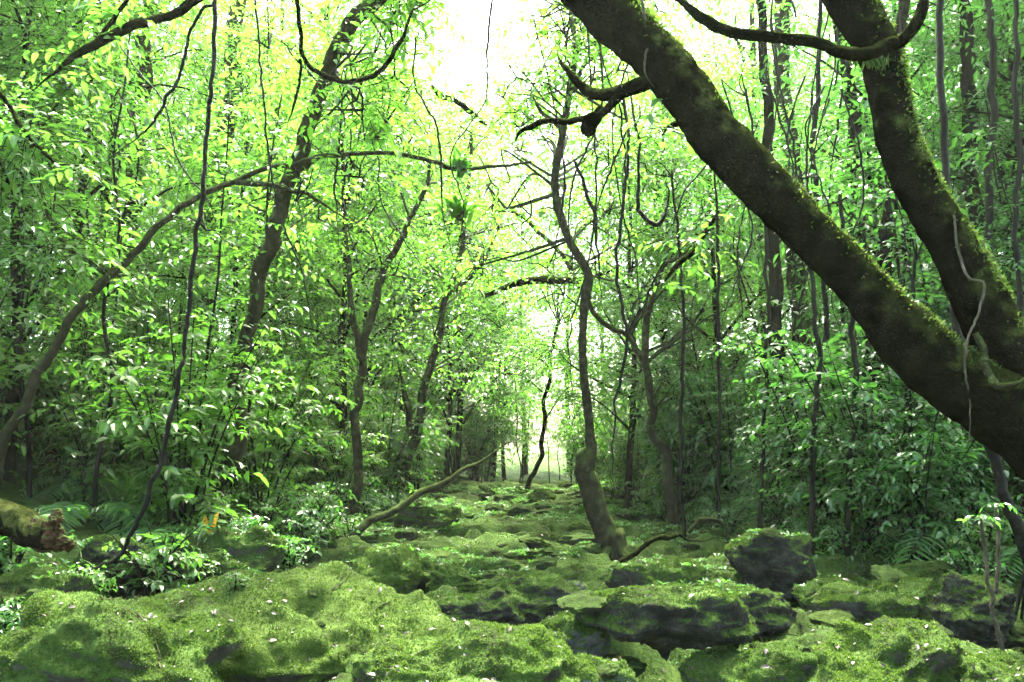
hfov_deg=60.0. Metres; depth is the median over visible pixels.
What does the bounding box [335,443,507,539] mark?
fallen pole
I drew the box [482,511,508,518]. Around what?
stone
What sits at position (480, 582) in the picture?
stone
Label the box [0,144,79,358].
sapling
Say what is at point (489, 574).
stone
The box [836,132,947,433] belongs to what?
sapling
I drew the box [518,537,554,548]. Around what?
stone
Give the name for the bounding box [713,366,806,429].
shrub
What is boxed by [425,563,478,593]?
boulder
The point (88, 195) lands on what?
understory tree
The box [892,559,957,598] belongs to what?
boulder
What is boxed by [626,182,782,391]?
understory tree
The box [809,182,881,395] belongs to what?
sapling
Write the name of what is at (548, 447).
sapling
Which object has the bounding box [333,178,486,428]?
understory tree
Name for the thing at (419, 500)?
stone
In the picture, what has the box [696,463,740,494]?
plant
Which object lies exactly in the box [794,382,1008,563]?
shrub
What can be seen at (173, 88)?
vine
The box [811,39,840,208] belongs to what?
vine
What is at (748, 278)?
understory tree
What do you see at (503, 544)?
stone
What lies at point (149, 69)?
tree
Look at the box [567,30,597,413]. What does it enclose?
vine
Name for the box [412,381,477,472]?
shrub
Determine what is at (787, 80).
sapling
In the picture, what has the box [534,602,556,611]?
stone
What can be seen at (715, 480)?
plant
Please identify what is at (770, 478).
shrub
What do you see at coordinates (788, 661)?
boulder
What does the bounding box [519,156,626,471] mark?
forest tree
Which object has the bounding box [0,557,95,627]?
boulder
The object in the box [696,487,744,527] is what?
plant
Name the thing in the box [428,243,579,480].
understory tree
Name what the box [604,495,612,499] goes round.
stone
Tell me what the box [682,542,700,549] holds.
stone
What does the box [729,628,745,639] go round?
stone
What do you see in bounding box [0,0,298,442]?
understory tree
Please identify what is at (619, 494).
stone
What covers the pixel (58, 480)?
fern
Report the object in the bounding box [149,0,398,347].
forest tree
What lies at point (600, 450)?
shrub
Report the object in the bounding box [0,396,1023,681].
ground
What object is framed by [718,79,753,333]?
vine
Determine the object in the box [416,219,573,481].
understory tree
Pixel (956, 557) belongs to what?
plant
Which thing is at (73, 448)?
shrub
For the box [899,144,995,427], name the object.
sapling
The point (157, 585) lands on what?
plant
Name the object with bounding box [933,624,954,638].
stone
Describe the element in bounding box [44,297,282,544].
shrub
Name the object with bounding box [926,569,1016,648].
boulder
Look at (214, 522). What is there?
yellow leaf
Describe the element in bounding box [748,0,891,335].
forest tree
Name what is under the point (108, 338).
shrub
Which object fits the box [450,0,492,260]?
vine
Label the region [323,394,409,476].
shrub
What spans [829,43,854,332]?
vine
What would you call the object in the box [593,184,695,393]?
forest tree
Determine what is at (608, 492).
stone
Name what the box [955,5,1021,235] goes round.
understory tree
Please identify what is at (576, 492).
stone
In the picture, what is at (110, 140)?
vine
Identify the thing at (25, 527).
fallen log
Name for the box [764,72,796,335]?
vine
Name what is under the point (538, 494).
boulder
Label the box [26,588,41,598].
stone
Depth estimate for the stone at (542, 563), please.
9.28 m
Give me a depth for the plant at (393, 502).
14.12 m
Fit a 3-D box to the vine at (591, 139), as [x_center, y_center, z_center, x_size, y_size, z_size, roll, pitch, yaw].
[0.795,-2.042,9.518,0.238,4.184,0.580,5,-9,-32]
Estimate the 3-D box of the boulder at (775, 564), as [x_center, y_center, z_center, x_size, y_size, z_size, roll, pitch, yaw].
[2.346,2.080,8.059,0.796,0.730,0.716,0,-8,0]
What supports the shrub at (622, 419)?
on the ground at (348, 552)
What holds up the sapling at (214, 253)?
on the ground at (348, 552)
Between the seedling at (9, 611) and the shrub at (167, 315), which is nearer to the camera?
the seedling at (9, 611)
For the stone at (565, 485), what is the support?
on the ground at (348, 552)
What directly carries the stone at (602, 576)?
on the ground at (348, 552)
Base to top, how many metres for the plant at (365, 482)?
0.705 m
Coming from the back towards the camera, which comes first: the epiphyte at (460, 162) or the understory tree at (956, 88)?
the understory tree at (956, 88)
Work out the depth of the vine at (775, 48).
10.12 m
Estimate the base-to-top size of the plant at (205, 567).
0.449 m
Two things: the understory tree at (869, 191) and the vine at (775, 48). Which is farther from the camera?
the understory tree at (869, 191)
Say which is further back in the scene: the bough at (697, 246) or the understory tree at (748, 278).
the understory tree at (748, 278)
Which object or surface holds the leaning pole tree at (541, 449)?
on the ground at (348, 552)
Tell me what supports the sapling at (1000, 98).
on the ground at (348, 552)
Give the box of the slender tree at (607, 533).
[410,0,745,560]
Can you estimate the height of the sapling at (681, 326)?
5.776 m
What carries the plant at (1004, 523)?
on the ground at (348, 552)
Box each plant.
[0,507,83,574]
[68,554,126,596]
[102,520,209,599]
[151,521,191,551]
[173,545,231,587]
[188,471,243,524]
[191,509,277,534]
[218,509,263,531]
[228,484,295,526]
[236,462,305,499]
[260,501,359,556]
[265,487,313,517]
[271,492,343,542]
[276,532,319,569]
[283,483,304,501]
[293,480,360,513]
[298,482,349,518]
[313,472,388,511]
[328,471,378,491]
[331,511,370,540]
[336,484,388,514]
[347,496,390,517]
[364,491,413,512]
[377,482,408,510]
[622,478,674,507]
[646,484,690,523]
[676,496,697,523]
[681,472,712,498]
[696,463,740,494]
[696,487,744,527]
[702,504,750,534]
[703,488,734,504]
[710,478,748,497]
[739,484,794,523]
[744,487,808,529]
[779,527,825,554]
[784,506,822,531]
[792,500,852,551]
[816,516,888,556]
[871,518,960,563]
[931,541,1010,575]
[938,505,1015,579]
[974,494,1023,566]
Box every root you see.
[687,517,727,541]
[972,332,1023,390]
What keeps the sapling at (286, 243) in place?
on the ground at (348, 552)
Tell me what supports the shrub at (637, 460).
on the ground at (348, 552)
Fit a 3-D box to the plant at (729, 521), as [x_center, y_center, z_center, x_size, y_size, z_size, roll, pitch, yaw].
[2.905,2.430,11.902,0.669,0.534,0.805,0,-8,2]
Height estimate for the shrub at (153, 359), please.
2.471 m
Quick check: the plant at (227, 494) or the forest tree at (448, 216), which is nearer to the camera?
the plant at (227, 494)
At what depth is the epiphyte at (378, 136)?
8.99 m
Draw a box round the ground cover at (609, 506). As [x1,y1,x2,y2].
[10,478,1020,663]
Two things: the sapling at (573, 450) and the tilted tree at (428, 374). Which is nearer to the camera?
the tilted tree at (428, 374)
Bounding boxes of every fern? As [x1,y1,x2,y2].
[19,476,142,511]
[33,501,151,535]
[74,504,195,541]
[81,480,170,506]
[108,524,216,551]
[197,467,242,491]
[224,506,279,524]
[679,495,742,517]
[681,503,751,527]
[708,495,783,526]
[780,492,871,526]
[834,504,933,533]
[859,515,969,558]
[862,525,1017,579]
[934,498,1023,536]
[992,543,1022,584]
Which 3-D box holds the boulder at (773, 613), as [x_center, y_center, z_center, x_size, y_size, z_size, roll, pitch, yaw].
[1.608,1.895,6.094,0.751,0.474,0.508,6,-10,-35]
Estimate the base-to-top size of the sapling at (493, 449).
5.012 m
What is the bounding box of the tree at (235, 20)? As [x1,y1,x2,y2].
[173,0,312,351]
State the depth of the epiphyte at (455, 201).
9.04 m
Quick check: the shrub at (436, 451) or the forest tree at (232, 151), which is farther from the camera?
the forest tree at (232, 151)
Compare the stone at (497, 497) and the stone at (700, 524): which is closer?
the stone at (700, 524)
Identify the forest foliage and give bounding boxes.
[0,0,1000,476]
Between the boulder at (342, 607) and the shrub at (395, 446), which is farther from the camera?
the shrub at (395, 446)
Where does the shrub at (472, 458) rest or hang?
on the ground at (348, 552)
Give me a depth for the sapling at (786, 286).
18.20 m
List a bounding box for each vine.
[74,84,121,205]
[76,0,217,569]
[81,4,211,167]
[97,17,120,258]
[110,3,224,253]
[112,80,139,325]
[254,0,316,348]
[286,59,302,129]
[295,0,429,83]
[333,68,347,257]
[339,86,425,274]
[340,57,368,282]
[412,37,456,266]
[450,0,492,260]
[532,14,565,295]
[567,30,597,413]
[567,44,603,346]
[574,161,601,303]
[590,43,627,241]
[611,98,629,497]
[612,0,643,333]
[618,102,626,232]
[630,96,669,226]
[641,0,653,86]
[667,165,706,232]
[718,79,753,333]
[736,21,778,347]
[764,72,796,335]
[770,0,796,252]
[787,75,815,311]
[804,86,830,218]
[805,14,828,191]
[806,27,838,359]
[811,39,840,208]
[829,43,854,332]
[831,88,864,350]
[894,193,911,292]
[898,0,907,242]
[953,215,985,441]
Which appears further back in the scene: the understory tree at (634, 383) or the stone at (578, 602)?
the understory tree at (634, 383)
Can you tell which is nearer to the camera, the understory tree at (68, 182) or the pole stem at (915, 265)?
the pole stem at (915, 265)
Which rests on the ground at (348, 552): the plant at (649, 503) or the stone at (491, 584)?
the plant at (649, 503)
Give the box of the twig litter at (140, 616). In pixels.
[0,504,1023,681]
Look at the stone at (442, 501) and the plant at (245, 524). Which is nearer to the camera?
the plant at (245, 524)
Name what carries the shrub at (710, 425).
on the ground at (348, 552)
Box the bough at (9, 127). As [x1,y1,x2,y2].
[0,92,120,206]
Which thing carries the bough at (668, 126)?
attached to the leaning tree at (918, 348)
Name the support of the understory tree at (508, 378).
on the ground at (348, 552)
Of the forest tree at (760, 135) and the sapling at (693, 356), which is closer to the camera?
the sapling at (693, 356)
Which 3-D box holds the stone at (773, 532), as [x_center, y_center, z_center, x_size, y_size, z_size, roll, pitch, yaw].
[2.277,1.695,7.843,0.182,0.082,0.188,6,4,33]
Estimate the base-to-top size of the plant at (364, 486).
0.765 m
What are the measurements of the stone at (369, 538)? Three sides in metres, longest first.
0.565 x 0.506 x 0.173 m
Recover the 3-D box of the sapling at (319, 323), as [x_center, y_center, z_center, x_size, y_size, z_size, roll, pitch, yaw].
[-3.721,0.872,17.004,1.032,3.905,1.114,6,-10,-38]
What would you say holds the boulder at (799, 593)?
on the ground at (348, 552)
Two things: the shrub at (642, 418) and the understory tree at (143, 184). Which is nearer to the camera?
the shrub at (642, 418)
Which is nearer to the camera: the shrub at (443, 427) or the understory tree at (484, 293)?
the shrub at (443, 427)
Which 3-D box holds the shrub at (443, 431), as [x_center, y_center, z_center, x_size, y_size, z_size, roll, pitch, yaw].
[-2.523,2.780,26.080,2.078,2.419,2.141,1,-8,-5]
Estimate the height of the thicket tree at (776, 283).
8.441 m
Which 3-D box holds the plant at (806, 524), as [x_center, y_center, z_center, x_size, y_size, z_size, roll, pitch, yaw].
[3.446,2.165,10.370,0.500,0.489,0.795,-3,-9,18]
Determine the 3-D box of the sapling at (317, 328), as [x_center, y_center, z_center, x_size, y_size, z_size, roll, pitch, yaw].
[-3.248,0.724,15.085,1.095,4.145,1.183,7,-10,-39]
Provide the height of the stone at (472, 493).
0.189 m
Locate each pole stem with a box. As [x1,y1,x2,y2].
[630,128,724,536]
[659,101,786,527]
[717,60,816,528]
[773,149,878,555]
[777,103,881,554]
[808,171,926,541]
[809,0,829,490]
[824,220,991,500]
[983,0,998,501]
[1009,0,1023,514]
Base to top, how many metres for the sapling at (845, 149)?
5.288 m
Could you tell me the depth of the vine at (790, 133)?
8.22 m
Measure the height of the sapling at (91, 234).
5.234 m
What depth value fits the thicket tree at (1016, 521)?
6.49 m
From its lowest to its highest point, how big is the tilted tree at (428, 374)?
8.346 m
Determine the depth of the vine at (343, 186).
9.82 m
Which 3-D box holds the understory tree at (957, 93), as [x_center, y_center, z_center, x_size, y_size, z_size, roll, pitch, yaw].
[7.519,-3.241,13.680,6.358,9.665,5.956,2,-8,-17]
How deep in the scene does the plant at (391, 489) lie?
15.38 m
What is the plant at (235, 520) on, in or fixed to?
on the ground at (348, 552)
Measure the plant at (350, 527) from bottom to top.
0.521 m
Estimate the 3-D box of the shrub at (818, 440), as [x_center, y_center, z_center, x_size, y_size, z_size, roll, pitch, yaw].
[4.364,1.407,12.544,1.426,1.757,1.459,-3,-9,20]
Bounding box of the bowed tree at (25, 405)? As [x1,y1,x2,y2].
[0,116,531,489]
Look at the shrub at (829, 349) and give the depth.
14.55 m
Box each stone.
[18,595,26,603]
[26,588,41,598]
[166,612,186,621]
[295,551,320,563]
[307,588,317,596]
[315,620,325,626]
[328,672,355,681]
[359,533,381,542]
[364,528,388,533]
[375,542,410,545]
[380,515,395,525]
[385,643,398,650]
[394,528,417,539]
[412,482,443,492]
[412,497,433,503]
[420,571,435,591]
[429,474,459,484]
[430,549,465,561]
[433,494,446,498]
[437,499,461,503]
[443,489,458,493]
[445,555,464,565]
[447,486,468,491]
[458,480,480,486]
[463,512,482,518]
[466,491,477,495]
[474,569,505,580]
[477,579,490,585]
[478,481,502,492]
[478,493,487,497]
[480,557,520,571]
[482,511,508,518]
[485,503,504,511]
[486,490,504,496]
[487,577,511,588]
[490,548,499,554]
[493,493,520,500]
[495,542,512,547]
[499,481,520,484]
[503,504,533,513]
[503,552,526,559]
[512,500,526,504]
[515,531,525,535]
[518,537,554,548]
[523,549,557,559]
[528,564,536,573]
[529,503,556,510]
[529,556,556,569]
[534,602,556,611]
[535,509,550,513]
[552,490,565,493]
[554,499,572,504]
[556,549,588,558]
[557,482,577,487]
[557,590,607,614]
[558,532,595,544]
[566,521,591,531]
[568,580,584,589]
[571,490,580,497]
[572,502,582,506]
[584,543,601,554]
[595,662,619,680]
[597,572,610,579]
[602,487,615,495]
[603,654,647,677]
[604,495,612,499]
[614,490,635,497]
[615,510,651,519]
[616,500,648,508]
[636,509,666,518]
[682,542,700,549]
[691,512,728,528]
[700,577,740,586]
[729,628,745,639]
[759,527,781,537]
[798,645,812,651]
[805,590,814,597]
[808,608,857,628]
[860,574,870,578]
[871,564,908,584]
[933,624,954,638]
[939,566,950,571]
[1004,622,1023,648]
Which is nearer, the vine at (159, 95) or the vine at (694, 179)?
the vine at (694, 179)
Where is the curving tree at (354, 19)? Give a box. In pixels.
[203,0,502,523]
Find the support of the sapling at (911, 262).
on the ground at (348, 552)
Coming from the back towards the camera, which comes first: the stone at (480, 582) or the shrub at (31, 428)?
the shrub at (31, 428)
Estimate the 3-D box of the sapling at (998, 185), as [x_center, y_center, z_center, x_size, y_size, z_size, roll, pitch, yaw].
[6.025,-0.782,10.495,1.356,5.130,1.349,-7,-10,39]
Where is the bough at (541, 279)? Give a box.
[484,258,632,298]
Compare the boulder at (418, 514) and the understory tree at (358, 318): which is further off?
the understory tree at (358, 318)
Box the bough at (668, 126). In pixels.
[604,97,693,165]
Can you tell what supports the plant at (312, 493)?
on the ground at (348, 552)
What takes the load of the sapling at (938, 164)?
on the ground at (348, 552)
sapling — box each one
[0,0,106,497]
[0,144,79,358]
[0,173,66,320]
[17,4,194,517]
[25,11,159,477]
[53,160,161,458]
[58,138,123,318]
[112,208,179,417]
[122,145,196,346]
[133,89,270,518]
[149,188,213,364]
[154,188,215,348]
[175,211,246,380]
[181,54,324,503]
[210,214,284,486]
[223,193,285,454]
[266,250,320,391]
[294,269,339,465]
[297,292,335,423]
[299,195,379,420]
[431,329,474,474]
[471,329,512,480]
[495,325,538,482]
[509,353,541,479]
[529,362,565,482]
[544,369,570,479]
[551,325,595,482]
[624,328,655,463]
[651,187,734,489]
[653,253,710,416]
[675,285,727,399]
[694,192,810,436]
[696,249,753,400]
[728,76,869,431]
[762,241,845,348]
[781,179,825,345]
[783,203,843,369]
[795,127,898,416]
[801,156,880,382]
[804,134,900,416]
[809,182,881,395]
[819,40,986,509]
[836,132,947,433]
[858,173,945,324]
[869,204,949,383]
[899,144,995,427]
[947,120,1023,432]
[948,72,1023,309]
[952,99,1023,341]
[975,45,1023,277]
[980,57,1023,299]
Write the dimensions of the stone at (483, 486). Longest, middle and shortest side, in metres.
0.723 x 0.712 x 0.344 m
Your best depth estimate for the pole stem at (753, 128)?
10.98 m
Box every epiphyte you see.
[362,115,396,149]
[423,185,493,226]
[447,145,480,183]
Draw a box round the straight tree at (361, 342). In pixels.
[284,103,505,515]
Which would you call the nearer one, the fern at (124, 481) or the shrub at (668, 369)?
the fern at (124, 481)
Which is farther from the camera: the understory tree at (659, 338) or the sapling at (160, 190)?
the understory tree at (659, 338)
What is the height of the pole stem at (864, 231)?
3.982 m
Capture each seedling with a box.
[0,596,24,636]
[0,621,19,633]
[220,566,257,597]
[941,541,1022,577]
[957,514,1004,650]
[979,503,1016,592]
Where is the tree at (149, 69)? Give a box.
[64,0,225,418]
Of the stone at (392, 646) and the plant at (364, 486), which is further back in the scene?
the plant at (364, 486)
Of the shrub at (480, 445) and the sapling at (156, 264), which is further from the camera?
the shrub at (480, 445)
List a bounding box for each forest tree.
[143,69,258,334]
[144,0,331,330]
[148,2,274,323]
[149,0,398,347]
[168,0,488,362]
[180,53,284,338]
[413,118,491,361]
[449,154,564,414]
[466,147,589,477]
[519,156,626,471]
[557,177,653,411]
[572,109,668,394]
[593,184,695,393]
[611,0,847,332]
[625,0,814,354]
[694,45,820,324]
[738,0,977,275]
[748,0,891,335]
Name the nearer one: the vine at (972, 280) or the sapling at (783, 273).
the vine at (972, 280)
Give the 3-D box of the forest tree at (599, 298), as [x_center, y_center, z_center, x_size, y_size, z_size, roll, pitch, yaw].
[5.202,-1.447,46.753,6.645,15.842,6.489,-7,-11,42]
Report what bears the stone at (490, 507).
on the ground at (348, 552)
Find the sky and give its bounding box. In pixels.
[0,0,1004,454]
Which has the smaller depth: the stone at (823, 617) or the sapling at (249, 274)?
the stone at (823, 617)
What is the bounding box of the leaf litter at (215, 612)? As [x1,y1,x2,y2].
[12,484,1023,681]
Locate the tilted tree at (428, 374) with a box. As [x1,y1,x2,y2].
[354,91,566,501]
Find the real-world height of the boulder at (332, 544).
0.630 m
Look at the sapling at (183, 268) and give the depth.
12.91 m
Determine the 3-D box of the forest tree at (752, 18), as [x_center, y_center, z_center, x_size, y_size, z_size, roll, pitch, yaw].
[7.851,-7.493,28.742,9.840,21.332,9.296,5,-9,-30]
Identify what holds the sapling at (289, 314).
on the ground at (348, 552)
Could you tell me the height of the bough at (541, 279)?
0.684 m
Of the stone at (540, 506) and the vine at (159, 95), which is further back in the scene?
the stone at (540, 506)
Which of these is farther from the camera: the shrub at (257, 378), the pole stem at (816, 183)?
the shrub at (257, 378)
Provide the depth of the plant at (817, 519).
9.81 m
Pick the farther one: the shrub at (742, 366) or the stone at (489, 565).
the shrub at (742, 366)
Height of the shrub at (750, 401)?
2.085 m
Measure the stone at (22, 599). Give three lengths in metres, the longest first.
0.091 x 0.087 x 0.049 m
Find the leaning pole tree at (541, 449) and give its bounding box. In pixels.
[448,140,624,489]
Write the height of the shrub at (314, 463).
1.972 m
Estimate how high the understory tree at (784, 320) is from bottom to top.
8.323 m
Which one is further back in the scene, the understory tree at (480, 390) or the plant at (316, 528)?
the understory tree at (480, 390)
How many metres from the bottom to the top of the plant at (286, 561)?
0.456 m
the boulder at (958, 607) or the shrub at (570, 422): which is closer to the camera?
the boulder at (958, 607)
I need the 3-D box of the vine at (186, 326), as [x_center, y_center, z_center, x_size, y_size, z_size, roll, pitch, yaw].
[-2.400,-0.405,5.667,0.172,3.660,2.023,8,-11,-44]
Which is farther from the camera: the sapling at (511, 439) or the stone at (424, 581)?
the sapling at (511, 439)
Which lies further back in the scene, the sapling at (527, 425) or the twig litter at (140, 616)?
the sapling at (527, 425)
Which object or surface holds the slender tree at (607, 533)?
on the ground at (348, 552)
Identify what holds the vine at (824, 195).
hanging from the leaning tree at (918, 348)
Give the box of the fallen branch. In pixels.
[619,533,717,562]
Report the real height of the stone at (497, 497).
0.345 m
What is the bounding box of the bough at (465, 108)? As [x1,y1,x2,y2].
[411,80,527,145]
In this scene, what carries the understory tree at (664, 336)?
on the ground at (348, 552)
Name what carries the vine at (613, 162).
hanging from the slender tree at (607, 533)
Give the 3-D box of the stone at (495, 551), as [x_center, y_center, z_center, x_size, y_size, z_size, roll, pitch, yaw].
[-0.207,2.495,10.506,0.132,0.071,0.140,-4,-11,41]
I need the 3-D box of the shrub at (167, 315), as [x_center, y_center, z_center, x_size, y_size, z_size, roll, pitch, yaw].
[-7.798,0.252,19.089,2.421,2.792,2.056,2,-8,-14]
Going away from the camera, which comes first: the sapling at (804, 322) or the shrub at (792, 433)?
the shrub at (792, 433)
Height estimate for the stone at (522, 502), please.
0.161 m
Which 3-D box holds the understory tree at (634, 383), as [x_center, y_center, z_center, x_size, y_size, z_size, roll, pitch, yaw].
[2.362,-0.802,16.178,4.719,8.341,4.674,7,-11,-42]
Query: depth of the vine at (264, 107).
7.46 m
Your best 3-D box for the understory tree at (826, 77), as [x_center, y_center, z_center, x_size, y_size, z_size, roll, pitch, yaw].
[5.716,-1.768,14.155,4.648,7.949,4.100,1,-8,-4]
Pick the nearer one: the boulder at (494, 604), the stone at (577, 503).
the boulder at (494, 604)
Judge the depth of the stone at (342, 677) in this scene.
4.68 m
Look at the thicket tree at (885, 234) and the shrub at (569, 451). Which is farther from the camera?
the shrub at (569, 451)
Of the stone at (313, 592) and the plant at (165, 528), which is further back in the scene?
the plant at (165, 528)
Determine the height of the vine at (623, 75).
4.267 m
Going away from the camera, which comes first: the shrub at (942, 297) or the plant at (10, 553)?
the plant at (10, 553)
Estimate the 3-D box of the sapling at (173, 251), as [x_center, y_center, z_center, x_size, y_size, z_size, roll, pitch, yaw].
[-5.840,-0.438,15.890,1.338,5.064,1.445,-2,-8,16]
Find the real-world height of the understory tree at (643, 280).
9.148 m
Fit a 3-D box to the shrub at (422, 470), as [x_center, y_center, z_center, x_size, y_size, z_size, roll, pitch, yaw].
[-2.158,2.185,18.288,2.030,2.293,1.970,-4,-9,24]
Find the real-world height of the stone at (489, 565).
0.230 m
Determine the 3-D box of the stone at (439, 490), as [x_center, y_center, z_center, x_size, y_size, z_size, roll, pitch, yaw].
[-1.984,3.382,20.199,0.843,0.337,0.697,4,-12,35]
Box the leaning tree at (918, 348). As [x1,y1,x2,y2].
[515,0,1023,479]
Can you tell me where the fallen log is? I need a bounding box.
[0,498,75,553]
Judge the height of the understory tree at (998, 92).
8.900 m
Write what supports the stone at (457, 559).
on the ground at (348, 552)
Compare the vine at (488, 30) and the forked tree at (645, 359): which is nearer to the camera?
the vine at (488, 30)
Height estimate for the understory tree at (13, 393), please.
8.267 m
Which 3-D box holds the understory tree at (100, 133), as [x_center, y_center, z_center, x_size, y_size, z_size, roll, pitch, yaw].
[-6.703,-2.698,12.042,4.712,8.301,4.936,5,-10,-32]
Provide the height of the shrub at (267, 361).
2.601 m
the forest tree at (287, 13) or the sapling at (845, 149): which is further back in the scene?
the forest tree at (287, 13)
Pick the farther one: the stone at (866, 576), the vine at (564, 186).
the vine at (564, 186)
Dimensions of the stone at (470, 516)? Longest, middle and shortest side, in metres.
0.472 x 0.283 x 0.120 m
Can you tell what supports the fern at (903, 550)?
on the ground at (348, 552)
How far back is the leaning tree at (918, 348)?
4.46 m
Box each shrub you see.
[0,250,96,484]
[0,295,93,465]
[0,296,84,443]
[0,300,11,355]
[2,298,167,480]
[12,331,159,504]
[24,323,96,437]
[25,283,204,467]
[35,394,142,477]
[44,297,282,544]
[50,307,171,387]
[53,306,210,474]
[58,319,260,504]
[78,459,163,523]
[102,303,230,463]
[107,429,213,476]
[144,295,194,352]
[149,293,290,474]
[150,326,229,367]
[186,352,354,522]
[203,364,256,462]
[209,341,348,493]
[209,438,281,489]
[215,349,288,442]
[224,333,332,445]
[259,363,329,474]
[266,375,337,481]
[279,386,372,492]
[285,353,396,490]
[297,408,387,510]
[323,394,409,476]
[325,354,456,505]
[360,393,404,459]
[363,407,408,465]
[374,391,462,493]
[390,401,463,481]
[407,408,462,480]
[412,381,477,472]
[428,403,456,472]
[429,409,456,476]
[432,407,477,473]
[445,379,514,480]
[450,389,514,477]
[456,392,538,482]
[532,390,612,483]
[544,409,601,478]
[553,390,626,475]
[555,396,629,479]
[568,407,646,498]
[593,392,653,473]
[594,396,627,471]
[594,399,660,497]
[603,373,725,506]
[611,399,673,481]
[639,372,736,516]
[647,359,748,488]
[650,347,775,516]
[653,356,740,481]
[677,350,772,462]
[701,324,907,547]
[703,368,828,514]
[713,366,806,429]
[714,335,791,405]
[718,397,808,519]
[721,351,848,490]
[721,372,781,468]
[733,308,958,560]
[766,396,843,481]
[769,324,818,381]
[776,390,860,513]
[789,330,858,416]
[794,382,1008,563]
[806,329,965,472]
[830,381,958,519]
[876,391,1023,550]
[910,285,1023,313]
[944,416,1023,502]
[946,422,1015,491]
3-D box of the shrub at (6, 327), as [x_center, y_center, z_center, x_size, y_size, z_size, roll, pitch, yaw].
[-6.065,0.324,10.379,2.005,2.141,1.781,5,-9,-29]
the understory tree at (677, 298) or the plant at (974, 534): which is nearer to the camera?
the plant at (974, 534)
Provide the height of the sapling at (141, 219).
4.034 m
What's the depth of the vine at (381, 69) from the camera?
6.99 m
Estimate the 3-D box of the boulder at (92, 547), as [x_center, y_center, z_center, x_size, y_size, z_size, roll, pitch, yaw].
[-3.189,1.889,7.438,1.004,0.563,0.544,2,-8,-12]
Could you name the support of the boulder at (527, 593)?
on the ground at (348, 552)
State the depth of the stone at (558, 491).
20.36 m
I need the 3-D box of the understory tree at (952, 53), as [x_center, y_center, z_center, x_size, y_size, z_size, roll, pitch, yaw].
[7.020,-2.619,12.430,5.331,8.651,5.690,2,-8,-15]
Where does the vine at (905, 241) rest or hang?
hanging from the leaning tree at (918, 348)
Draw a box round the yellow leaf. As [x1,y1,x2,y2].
[202,513,228,533]
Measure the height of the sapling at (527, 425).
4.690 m
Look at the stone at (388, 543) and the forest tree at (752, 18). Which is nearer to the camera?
the stone at (388, 543)
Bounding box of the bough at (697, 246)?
[634,199,757,312]
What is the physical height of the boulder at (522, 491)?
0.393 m
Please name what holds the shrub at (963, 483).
on the ground at (348, 552)
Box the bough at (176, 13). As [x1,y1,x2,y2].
[0,0,257,108]
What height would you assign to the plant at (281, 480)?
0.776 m
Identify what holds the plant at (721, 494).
on the ground at (348, 552)
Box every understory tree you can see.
[0,0,107,301]
[0,0,163,251]
[0,0,163,283]
[0,0,210,363]
[0,0,262,484]
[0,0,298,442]
[0,0,320,462]
[0,3,179,333]
[2,8,156,331]
[17,41,225,339]
[24,78,164,328]
[45,23,282,337]
[91,0,402,449]
[100,4,369,452]
[111,130,231,342]
[118,149,256,365]
[196,2,487,509]
[217,51,482,403]
[222,26,483,409]
[224,112,388,370]
[238,142,396,364]
[257,2,537,480]
[260,120,449,390]
[289,185,487,463]
[306,155,503,422]
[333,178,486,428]
[368,81,592,479]
[372,123,535,413]
[376,164,551,476]
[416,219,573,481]
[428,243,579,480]
[429,260,515,470]
[450,271,555,474]
[488,79,761,508]
[512,17,825,487]
[539,95,783,415]
[546,118,743,395]
[597,39,842,462]
[609,11,882,384]
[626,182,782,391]
[631,275,708,372]
[658,0,1023,385]
[677,222,756,368]
[685,171,831,381]
[698,89,871,361]
[712,81,872,344]
[726,0,1014,371]
[784,57,997,331]
[790,0,1023,344]
[796,0,1020,298]
[802,0,1023,331]
[808,133,980,280]
[818,0,1014,294]
[833,0,998,302]
[841,0,1023,317]
[910,0,1023,304]
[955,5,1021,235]
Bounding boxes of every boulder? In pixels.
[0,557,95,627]
[0,586,244,681]
[69,534,190,599]
[173,524,285,580]
[194,560,461,681]
[274,516,337,548]
[348,619,572,681]
[351,544,424,594]
[393,501,464,531]
[417,555,448,589]
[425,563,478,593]
[426,586,524,624]
[481,569,567,591]
[496,574,580,625]
[507,486,528,494]
[527,488,555,503]
[537,610,611,657]
[551,651,638,681]
[574,581,757,660]
[604,556,707,588]
[678,638,818,681]
[707,582,801,646]
[724,531,817,601]
[791,575,857,611]
[807,615,973,681]
[811,576,932,624]
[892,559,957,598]
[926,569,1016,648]
[956,649,1023,681]
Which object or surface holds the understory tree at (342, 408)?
on the ground at (348, 552)
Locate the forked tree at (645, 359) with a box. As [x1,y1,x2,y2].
[486,162,767,524]
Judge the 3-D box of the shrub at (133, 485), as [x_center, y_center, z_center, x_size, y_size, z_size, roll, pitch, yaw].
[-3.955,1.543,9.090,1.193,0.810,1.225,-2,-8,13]
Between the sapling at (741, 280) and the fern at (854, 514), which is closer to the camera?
the fern at (854, 514)
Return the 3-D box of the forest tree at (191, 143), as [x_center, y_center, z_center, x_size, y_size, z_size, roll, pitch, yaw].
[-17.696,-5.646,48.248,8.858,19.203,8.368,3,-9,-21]
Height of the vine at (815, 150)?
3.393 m
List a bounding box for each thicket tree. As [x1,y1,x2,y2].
[714,0,836,520]
[772,0,813,372]
[791,4,893,357]
[851,0,985,538]
[919,0,1023,246]
[935,0,1023,621]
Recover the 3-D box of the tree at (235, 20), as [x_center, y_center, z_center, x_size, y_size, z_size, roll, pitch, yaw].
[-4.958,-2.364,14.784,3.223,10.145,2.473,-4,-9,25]
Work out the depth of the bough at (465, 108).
8.97 m
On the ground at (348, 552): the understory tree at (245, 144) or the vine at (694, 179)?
the understory tree at (245, 144)
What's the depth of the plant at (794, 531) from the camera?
9.62 m

